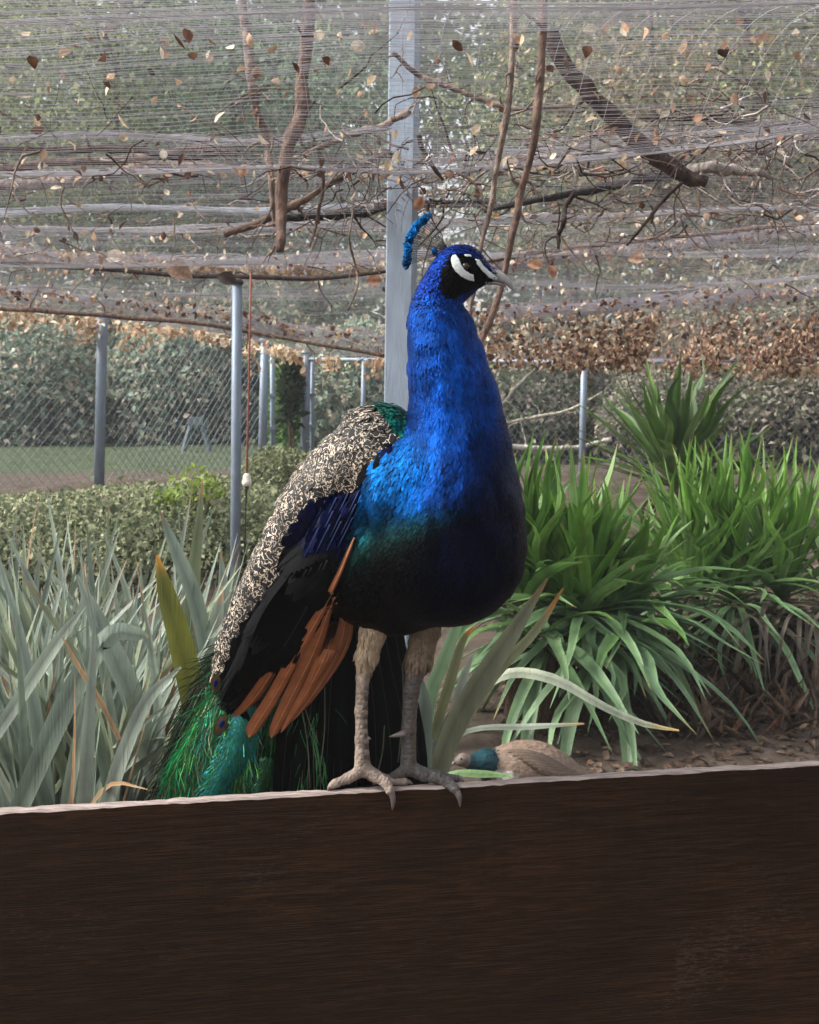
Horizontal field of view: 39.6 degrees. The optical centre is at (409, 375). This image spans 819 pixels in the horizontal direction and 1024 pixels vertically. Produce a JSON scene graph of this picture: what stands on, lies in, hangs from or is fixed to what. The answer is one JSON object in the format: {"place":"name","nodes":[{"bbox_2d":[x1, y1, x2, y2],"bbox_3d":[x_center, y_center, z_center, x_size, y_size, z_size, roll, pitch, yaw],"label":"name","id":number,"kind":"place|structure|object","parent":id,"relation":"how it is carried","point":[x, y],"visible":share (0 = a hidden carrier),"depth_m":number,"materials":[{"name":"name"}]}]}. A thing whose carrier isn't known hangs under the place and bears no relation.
{"place":"outdoors","nodes":[
{"label":"outdoors","id":0,"kind":"place"},
{"bbox_2d":[0,377,818,781],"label":"ground","id":1,"kind":"structure","parent":0,"point":[590,743],"depth_m":5.71,"materials":[{"name":"soil"}]},
{"bbox_2d":[0,303,106,445],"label":"dark shrub","id":2,"kind":"object","parent":1,"relation":"on","point":[30,384],"visible":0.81,"depth_m":13.02,"materials":[{"name":"green plant"}]},
{"bbox_2d":[0,494,167,700],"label":"flax plant","id":3,"kind":"object","parent":1,"relation":"on","point":[5,650],"visible":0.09,"depth_m":3.54,"materials":[{"name":"green plant"}]},
{"bbox_2d":[0,0,184,344],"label":"tree","id":4,"kind":"object","parent":1,"relation":"on","point":[58,117],"visible":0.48,"depth_m":14.47,"materials":[{"name":"green plant"}]},
{"bbox_2d":[38,279,175,442],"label":"dark shrub","id":5,"kind":"object","parent":1,"relation":"on","point":[91,346],"visible":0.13,"depth_m":14.05,"materials":[{"name":"green plant"}]},
{"bbox_2d":[0,520,236,793],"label":"flax plant","id":6,"kind":"object","parent":1,"relation":"on","point":[53,647],"visible":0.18,"depth_m":2.88,"materials":[{"name":"green plant"}]},
{"bbox_2d":[0,542,241,807],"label":"flax plant","id":7,"kind":"object","parent":1,"relation":"on","point":[82,783],"visible":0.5,"depth_m":2.66,"materials":[{"name":"green plant"}]},
{"bbox_2d":[0,486,242,692],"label":"flax plant","id":8,"kind":"object","parent":1,"relation":"on","point":[25,618],"visible":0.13,"depth_m":3.40,"materials":[{"name":"green plant"}]},
{"bbox_2d":[0,481,248,806],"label":"flax plant","id":9,"kind":"object","parent":1,"relation":"on","point":[184,643],"visible":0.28,"depth_m":2.70,"materials":[{"name":"green plant"}]},
{"bbox_2d":[8,501,249,712],"bbox_3d":[-0.712,0.838,3.245,1.196,0.963,0.706,0,0,0],"label":"flax plant","id":10,"kind":"object","parent":1,"relation":"on","point":[221,607],"visible":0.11,"depth_m":3.16,"materials":[{"name":"green plant"}]},
{"bbox_2d":[0,311,268,488],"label":"chain link fence","id":11,"kind":"object","parent":1,"relation":"on","point":[100,409],"visible":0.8,"depth_m":7.99,"materials":[{"name":"metal"}]},
{"bbox_2d":[0,469,280,605],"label":"hedge","id":12,"kind":"object","parent":1,"relation":"on","point":[143,534],"visible":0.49,"depth_m":5.82,"materials":[{"name":"green plant"}]},
{"bbox_2d":[0,0,293,418],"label":"tree","id":13,"kind":"object","parent":1,"relation":"on","point":[114,110],"visible":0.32,"depth_m":16.26,"materials":[{"name":"green plant"}]},
{"bbox_2d":[105,297,252,445],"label":"dark shrub","id":14,"kind":"object","parent":1,"relation":"on","point":[113,377],"visible":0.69,"depth_m":13.11,"materials":[{"name":"green plant"}]},
{"bbox_2d":[146,462,226,566],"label":"seedling shrub","id":15,"kind":"object","parent":1,"relation":"on","point":[166,493],"visible":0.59,"depth_m":5.98,"materials":[{"name":"green plant"}]},
{"bbox_2d":[1,0,386,343],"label":"tree","id":16,"kind":"object","parent":1,"relation":"on","point":[180,76],"visible":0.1,"depth_m":18.43,"materials":[{"name":"green plant"}]},
{"bbox_2d":[181,417,212,451],"bbox_3d":[-2.230,0.668,11.965,0.414,0.456,0.170,0,0,0],"label":"garden frame","id":17,"kind":"object","parent":1,"relation":"on","point":[186,438],"visible":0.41,"depth_m":11.98,"materials":[{"name":"grey metal"}]},
{"bbox_2d":[61,0,383,432],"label":"tree","id":18,"kind":"object","parent":1,"relation":"on","point":[217,65],"visible":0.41,"depth_m":15.40,"materials":[{"name":"green plant"}]},
{"bbox_2d":[230,278,243,597],"bbox_3d":[-0.836,0.357,5.500,0.066,1.653,0.062,0,0,0],"label":"round post","id":19,"kind":"object","parent":1,"relation":"on","point":[236,400],"visible":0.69,"depth_m":5.48,"materials":[{"name":"metal"}]},
{"bbox_2d":[217,271,236,284],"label":"dry leaf","id":20,"kind":"object","parent":19,"relation":"on","point":[227,278],"visible":1,"depth_m":5.38,"materials":[{"name":"brown plant"}]},
{"bbox_2d":[179,269,323,441],"bbox_3d":[-1.995,0.175,13.833,2.227,3.035,1.491,0,0,-28],"label":"dark shrub","id":21,"kind":"object","parent":1,"relation":"on","point":[282,309],"visible":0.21,"depth_m":13.56,"materials":[{"name":"green plant"}]},
{"bbox_2d":[225,438,309,520],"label":"shrub","id":22,"kind":"object","parent":1,"relation":"on","point":[281,468],"visible":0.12,"depth_m":7.05,"materials":[{"name":"green plant"}]},
{"bbox_2d":[267,357,275,461],"bbox_3d":[-1.151,0.304,9.443,0.090,1.061,0.056,0,0,0],"label":"gate post","id":23,"kind":"object","parent":1,"relation":"on","point":[272,426],"visible":0.6,"depth_m":9.43,"materials":[{"name":"metal"}]},
{"bbox_2d":[258,339,301,449],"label":"cypress shrub","id":24,"kind":"object","parent":1,"relation":"on","point":[281,436],"visible":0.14,"depth_m":11.35,"materials":[{"name":"green plant"}]},
{"bbox_2d":[275,345,310,447],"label":"ivy shrub","id":25,"kind":"object","parent":1,"relation":"on","point":[289,383],"visible":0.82,"depth_m":9.65,"materials":[{"name":"green plant"}]},
{"bbox_2d":[161,5,457,369],"bbox_3d":[-1.769,-3.201,22.057,5.735,8.249,5.981,0,0,-40],"label":"tree","id":26,"kind":"object","parent":1,"relation":"on","point":[332,126],"visible":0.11,"depth_m":21.88,"materials":[{"name":"green plant"}]},
{"bbox_2d":[309,356,315,451],"bbox_3d":[-0.858,0.335,9.892,0.090,1.007,0.055,0,0,0],"label":"gate post","id":27,"kind":"object","parent":1,"relation":"on","point":[313,426],"visible":0.62,"depth_m":9.88,"materials":[{"name":"metal"}]},
{"bbox_2d":[292,303,384,447],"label":"dark shrub","id":28,"kind":"object","parent":1,"relation":"on","point":[349,368],"visible":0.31,"depth_m":12.66,"materials":[{"name":"green plant"}]},
{"bbox_2d":[384,0,420,648],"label":"square post","id":29,"kind":"object","parent":1,"relation":"on","point":[401,284],"visible":0.31,"depth_m":3.96,"materials":[{"name":"grey metal"}]},
{"bbox_2d":[0,0,818,360],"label":"bird netting","id":30,"kind":"object","parent":29,"relation":"attached to","point":[510,150],"visible":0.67,"depth_m":3.53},
{"bbox_2d":[0,132,225,222],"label":"branch","id":31,"kind":"object","parent":30,"relation":"on","point":[65,184],"visible":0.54,"depth_m":4.12,"materials":[{"name":"brown plant"}]},
{"bbox_2d":[0,124,227,192],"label":"vine stem","id":32,"kind":"object","parent":30,"relation":"on","point":[147,150],"visible":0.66,"depth_m":3.87,"materials":[{"name":"brown plant"}]},
{"bbox_2d":[106,250,125,261],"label":"dry leaf","id":33,"kind":"object","parent":30,"relation":"on","point":[113,257],"visible":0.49,"depth_m":5.58,"materials":[{"name":"beige plant"}]},
{"bbox_2d":[0,128,241,196],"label":"branch","id":34,"kind":"object","parent":30,"relation":"on","point":[140,157],"visible":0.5,"depth_m":4.19,"materials":[{"name":"brown plant"}]},
{"bbox_2d":[165,260,192,278],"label":"dry leaf","id":35,"kind":"object","parent":30,"relation":"attached to","point":[181,272],"visible":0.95,"depth_m":5.57,"materials":[{"name":"brown plant"}]},
{"bbox_2d":[0,306,384,384],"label":"dead leaf fringe","id":36,"kind":"object","parent":30,"relation":"hanging from","point":[138,330],"visible":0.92,"depth_m":7.92,"materials":[{"name":"brown plant"}]},
{"bbox_2d":[0,279,384,352],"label":"dead leaf row","id":37,"kind":"object","parent":30,"relation":"attached to","point":[291,330],"visible":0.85,"depth_m":7.30,"materials":[{"name":"brown plant"}]},
{"bbox_2d":[0,281,384,374],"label":"vine stem","id":38,"kind":"object","parent":30,"relation":"attached to","point":[104,314],"visible":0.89,"depth_m":7.21,"materials":[{"name":"brown plant"}]},
{"bbox_2d":[0,241,385,287],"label":"dead leaf row","id":39,"kind":"object","parent":30,"relation":"attached to","point":[280,273],"visible":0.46,"depth_m":5.95,"materials":[{"name":"brown plant"}]},
{"bbox_2d":[0,259,385,315],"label":"vine stem","id":40,"kind":"object","parent":30,"relation":"attached to","point":[245,276],"visible":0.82,"depth_m":5.85,"materials":[{"name":"brown plant"}]},
{"bbox_2d":[238,164,247,176],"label":"dry leaf","id":41,"kind":"object","parent":30,"relation":"hanging from","point":[243,172],"visible":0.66,"depth_m":3.39,"materials":[{"name":"brown plant"}]},
{"bbox_2d":[242,273,251,562],"bbox_3d":[-0.815,0.214,5.700,0.050,1.454,0.050,0,0,0],"label":"pull line","id":42,"kind":"object","parent":30,"relation":"hanging from","point":[246,482],"visible":1,"depth_m":5.70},
{"bbox_2d":[212,0,300,237],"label":"branch","id":43,"kind":"object","parent":30,"relation":"attached to","point":[262,124],"visible":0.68,"depth_m":3.29,"materials":[{"name":"brown plant"}]},
{"bbox_2d":[252,0,327,263],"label":"branch","id":44,"kind":"object","parent":30,"relation":"attached to","point":[281,187],"visible":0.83,"depth_m":3.21,"materials":[{"name":"brown plant"}]},
{"bbox_2d":[286,125,336,246],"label":"twig","id":45,"kind":"object","parent":30,"relation":"hanging from","point":[316,220],"visible":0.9,"depth_m":3.32,"materials":[{"name":"brown wood"}]},
{"bbox_2d":[223,114,400,237],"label":"branch","id":46,"kind":"object","parent":30,"relation":"on","point":[238,229],"visible":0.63,"depth_m":3.70,"materials":[{"name":"brown plant"}]},
{"bbox_2d":[333,207,359,310],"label":"twig","id":47,"kind":"object","parent":30,"relation":"hanging from","point":[352,254],"visible":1,"depth_m":3.49,"materials":[{"name":"brown wood"}]},
{"bbox_2d":[293,93,428,175],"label":"branch","id":48,"kind":"object","parent":30,"relation":"attached to","point":[400,116],"visible":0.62,"depth_m":3.60,"materials":[{"name":"brown plant"}]},
{"bbox_2d":[366,275,381,285],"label":"dry leaf","id":49,"kind":"object","parent":30,"relation":"attached to","point":[373,280],"visible":1,"depth_m":4.98,"materials":[{"name":"orange plant"}]},
{"bbox_2d":[287,198,488,245],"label":"branch","id":50,"kind":"object","parent":30,"relation":"on","point":[300,217],"visible":0.5,"depth_m":4.19,"materials":[{"name":"brown plant"}]},
{"bbox_2d":[0,24,818,317],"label":"twig litter","id":51,"kind":"object","parent":30,"relation":"on","point":[578,167],"visible":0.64,"depth_m":3.73,"materials":[{"name":"brown plant"}]},
{"bbox_2d":[0,17,818,355],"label":"dead leaves","id":52,"kind":"object","parent":30,"relation":"on","point":[456,45],"visible":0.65,"depth_m":3.14,"materials":[{"name":"brown plant"}]},
{"bbox_2d":[414,197,424,210],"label":"dry leaf","id":53,"kind":"object","parent":30,"relation":"attached to","point":[419,203],"visible":1,"depth_m":3.79,"materials":[{"name":"brown plant"}]},
{"bbox_2d":[413,134,443,181],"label":"branch","id":54,"kind":"object","parent":30,"relation":"attached to","point":[435,170],"visible":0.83,"depth_m":3.20,"materials":[{"name":"brown plant"}]},
{"bbox_2d":[467,0,516,314],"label":"branch","id":55,"kind":"object","parent":30,"relation":"attached to","point":[507,109],"visible":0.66,"depth_m":2.60,"materials":[{"name":"brown plant"}]},
{"bbox_2d":[506,157,518,166],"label":"dry leaf","id":56,"kind":"object","parent":30,"relation":"attached to","point":[513,162],"visible":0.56,"depth_m":3.19,"materials":[{"name":"beige plant"}]},
{"bbox_2d":[478,0,547,342],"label":"branch","id":57,"kind":"object","parent":30,"relation":"attached to","point":[537,108],"visible":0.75,"depth_m":2.51,"materials":[{"name":"brown plant"}]},
{"bbox_2d":[528,258,542,268],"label":"dry leaf","id":58,"kind":"object","parent":30,"relation":"hanging from","point":[535,263],"visible":0.95,"depth_m":4.98,"materials":[{"name":"brown plant"}]},
{"bbox_2d":[547,265,556,278],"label":"dry leaf","id":59,"kind":"object","parent":30,"relation":"hanging from","point":[552,270],"visible":1,"depth_m":4.99,"materials":[{"name":"orange plant"}]},
{"bbox_2d":[544,192,575,262],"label":"branch","id":60,"kind":"object","parent":30,"relation":"attached to","point":[568,202],"visible":1,"depth_m":3.28,"materials":[{"name":"brown plant"}]},
{"bbox_2d":[471,302,664,374],"bbox_3d":[0.930,-0.253,7.599,1.421,0.500,0.867,0,0,0],"label":"dead leaf pile","id":61,"kind":"object","parent":30,"relation":"hanging from","point":[523,330],"visible":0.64,"depth_m":7.52,"materials":[{"name":"brown plant"}]},
{"bbox_2d":[461,156,690,222],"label":"branch","id":62,"kind":"object","parent":30,"relation":"on","point":[618,184],"visible":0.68,"depth_m":3.99,"materials":[{"name":"brown plant"}]},
{"bbox_2d":[484,120,713,210],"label":"branch","id":63,"kind":"object","parent":30,"relation":"on","point":[618,149],"visible":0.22,"depth_m":4.10,"materials":[{"name":"brown plant"}]},
{"bbox_2d":[594,165,604,180],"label":"dry leaf","id":64,"kind":"object","parent":30,"relation":"hanging from","point":[600,170],"visible":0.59,"depth_m":3.59,"materials":[{"name":"brown plant"}]},
{"bbox_2d":[616,159,626,172],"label":"dry leaf","id":65,"kind":"object","parent":30,"relation":"hanging from","point":[622,163],"visible":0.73,"depth_m":3.49,"materials":[{"name":"brown plant"}]},
{"bbox_2d":[546,27,708,187],"bbox_3d":[0.642,-0.796,3.417,0.507,0.468,0.225,0,0,0],"label":"branch","id":66,"kind":"object","parent":30,"relation":"attached to","point":[684,177],"visible":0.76,"depth_m":3.37,"materials":[{"name":"brown plant"}]},
{"bbox_2d":[381,45,571,132],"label":"branch","id":67,"kind":"object","parent":66,"relation":"attached to","point":[397,56],"visible":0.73,"depth_m":3.29,"materials":[{"name":"brown plant"}]},
{"bbox_2d":[594,181,702,245],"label":"twig","id":68,"kind":"object","parent":66,"relation":"hanging from","point":[662,201],"visible":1,"depth_m":3.39,"materials":[{"name":"brown wood"}]},
{"bbox_2d":[678,161,775,209],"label":"branch","id":69,"kind":"object","parent":66,"relation":"attached to","point":[714,167],"visible":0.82,"depth_m":3.43,"materials":[{"name":"brown plant"}]},
{"bbox_2d":[628,252,643,262],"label":"dry leaf","id":70,"kind":"object","parent":30,"relation":"on","point":[636,257],"visible":1,"depth_m":5.18,"materials":[{"name":"brown plant"}]},
{"bbox_2d":[486,217,818,323],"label":"dead leaf row","id":71,"kind":"object","parent":30,"relation":"on","point":[654,304],"visible":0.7,"depth_m":6.39,"materials":[{"name":"brown plant"}]},
{"bbox_2d":[487,220,818,282],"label":"vine stem","id":72,"kind":"object","parent":30,"relation":"attached to","point":[660,238],"visible":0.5,"depth_m":5.47,"materials":[{"name":"brown plant"}]},
{"bbox_2d":[554,308,818,381],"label":"dead leaf pile","id":73,"kind":"object","parent":30,"relation":"hanging from","point":[780,361],"visible":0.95,"depth_m":7.52,"materials":[{"name":"brown plant"}]},
{"bbox_2d":[638,85,818,162],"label":"vine stem","id":74,"kind":"object","parent":30,"relation":"on","point":[687,118],"visible":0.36,"depth_m":3.82,"materials":[{"name":"brown plant"}]},
{"bbox_2d":[707,111,818,198],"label":"branch","id":75,"kind":"object","parent":30,"relation":"on","point":[769,147],"visible":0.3,"depth_m":4.17,"materials":[{"name":"brown plant"}]},
{"bbox_2d":[0,761,818,1023],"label":"timber barrier","id":76,"kind":"object","parent":1,"relation":"on","point":[688,895],"visible":0.98,"depth_m":1.79,"materials":[{"name":"brown wood"}]},
{"bbox_2d":[135,211,527,809],"bbox_3d":[-0.179,0.413,1.939,0.838,1.347,0.358,0,0,29],"label":"peacock","id":77,"kind":"object","parent":76,"relation":"on","point":[388,528],"visible":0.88,"depth_m":1.77},
{"bbox_2d":[0,0,818,382],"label":"wood","id":78,"kind":"object","parent":1,"relation":"on","point":[460,82],"visible":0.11,"depth_m":36.06,"materials":[{"name":"green plant"}]},
{"bbox_2d":[334,115,512,341],"bbox_3d":[0.342,-2.651,25.803,4.155,7.129,4.938,0,0,0],"label":"tree","id":79,"kind":"object","parent":1,"relation":"on","point":[427,262],"visible":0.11,"depth_m":25.87,"materials":[{"name":"green plant"}]},
{"bbox_2d":[451,739,595,780],"bbox_3d":[0.372,1.223,3.532,0.522,0.179,0.181,0,0,-9],"label":"peahen","id":80,"kind":"object","parent":1,"relation":"on","point":[518,759],"visible":0.57,"depth_m":3.46,"materials":[{"name":"beige"}]},
{"bbox_2d":[502,329,559,407],"bbox_3d":[1.015,0.104,9.711,0.647,1.023,0.662,0,0,23],"label":"sapling","id":81,"kind":"object","parent":1,"relation":"on","point":[521,382],"visible":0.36,"depth_m":9.59,"materials":[{"name":"brown plant"}]},
{"bbox_2d":[433,104,644,370],"bbox_3d":[2.818,-2.320,23.929,4.925,6.440,4.833,0,0,0],"label":"tree","id":82,"kind":"object","parent":1,"relation":"on","point":[538,290],"visible":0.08,"depth_m":23.83,"materials":[{"name":"green plant"}]},
{"bbox_2d":[418,578,678,783],"bbox_3d":[0.310,0.759,2.497,0.612,0.648,0.410,0,0,0],"label":"flax plant","id":83,"kind":"object","parent":1,"relation":"on","point":[451,730],"visible":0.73,"depth_m":2.55,"materials":[{"name":"green plant"}]},
{"bbox_2d":[486,334,612,464],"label":"scrub bush","id":84,"kind":"object","parent":1,"relation":"on","point":[540,396],"visible":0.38,"depth_m":10.32,"materials":[{"name":"green plant"}]},
{"bbox_2d":[501,386,613,427],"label":"branch","id":85,"kind":"object","parent":84,"relation":"attached to","point":[515,421],"visible":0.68,"depth_m":9.38,"materials":[{"name":"brown plant"}]},
{"bbox_2d":[300,350,818,485],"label":"chain link fence","id":86,"kind":"object","parent":1,"relation":"on","point":[304,443],"visible":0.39,"depth_m":8.59,"materials":[{"name":"metal"}]},
{"bbox_2d":[513,412,611,450],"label":"branch","id":87,"kind":"object","parent":86,"relation":"attached to","point":[548,448],"visible":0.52,"depth_m":9.02,"materials":[{"name":"brown plant"}]},
{"bbox_2d":[419,0,742,349],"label":"tree","id":88,"kind":"object","parent":1,"relation":"on","point":[510,134],"visible":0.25,"depth_m":18.75,"materials":[{"name":"green plant"}]},
{"bbox_2d":[436,429,768,768],"bbox_3d":[0.627,0.871,4.303,1.492,1.421,1.411,0,0,0],"label":"strap leaf plant","id":89,"kind":"object","parent":1,"relation":"on","point":[581,556],"visible":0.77,"depth_m":4.13,"materials":[{"name":"green plant"}]},
{"bbox_2d":[514,290,702,458],"bbox_3d":[1.929,0.240,11.027,1.954,2.138,1.511,0,0,28],"label":"scrub bush","id":90,"kind":"object","parent":1,"relation":"on","point":[605,376],"visible":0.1,"depth_m":10.81,"materials":[{"name":"green plant"}]},
{"bbox_2d":[465,0,818,351],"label":"tree","id":91,"kind":"object","parent":1,"relation":"on","point":[695,263],"visible":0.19,"depth_m":16.48,"materials":[{"name":"green plant"}]},
{"bbox_2d":[482,557,818,772],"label":"leaf litter","id":92,"kind":"object","parent":1,"relation":"on","point":[643,761],"visible":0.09,"depth_m":3.97,"materials":[{"name":"brown plant"}]},
{"bbox_2d":[551,350,791,529],"bbox_3d":[1.509,0.468,6.572,1.425,1.275,1.384,0,0,0],"label":"strap leaf plant","id":93,"kind":"object","parent":1,"relation":"on","point":[659,431],"visible":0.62,"depth_m":6.50,"materials":[{"name":"green plant"}]},
{"bbox_2d":[532,0,818,318],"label":"tree","id":94,"kind":"object","parent":1,"relation":"on","point":[756,162],"visible":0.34,"depth_m":15.60,"materials":[{"name":"green plant"}]},
{"bbox_2d":[594,341,789,468],"bbox_3d":[2.378,0.437,9.633,1.757,1.500,1.480,0,0,34],"label":"scrub bush","id":95,"kind":"object","parent":1,"relation":"on","point":[617,402],"visible":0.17,"depth_m":9.43,"materials":[{"name":"green plant"}]},
{"bbox_2d":[596,419,818,708],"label":"strap leaf plant","id":96,"kind":"object","parent":1,"relation":"on","point":[751,530],"visible":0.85,"depth_m":4.84,"materials":[{"name":"green plant"}]},
{"bbox_2d":[622,590,818,750],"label":"dry grass","id":97,"kind":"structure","parent":1,"relation":"on","point":[707,709],"depth_m":4.25,"materials":[{"name":"brown plant"}]},
{"bbox_2d":[634,0,818,262],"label":"tree","id":98,"kind":"object","parent":1,"relation":"on","point":[751,90],"visible":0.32,"depth_m":14.74,"materials":[{"name":"green plant"}]},
{"bbox_2d":[654,258,817,386],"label":"scrub bush","id":99,"kind":"object","parent":1,"relation":"on","point":[673,311],"visible":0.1,"depth_m":11.25,"materials":[{"name":"green plant"}]},
{"bbox_2d":[696,341,818,473],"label":"scrub bush","id":100,"kind":"object","parent":1,"relation":"on","point":[795,424],"visible":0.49,"depth_m":8.93,"materials":[{"name":"green plant"}]},
{"bbox_2d":[736,248,818,385],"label":"scrub bush","id":101,"kind":"object","parent":1,"relation":"on","point":[778,307],"visible":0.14,"depth_m":10.68,"materials":[{"name":"green plant"}]},
{"bbox_2d":[1,0,818,373],"label":"sky","id":102,"kind":"structure","parent":0,"point":[440,70],"materials":[{"name":"white"}]}
]}

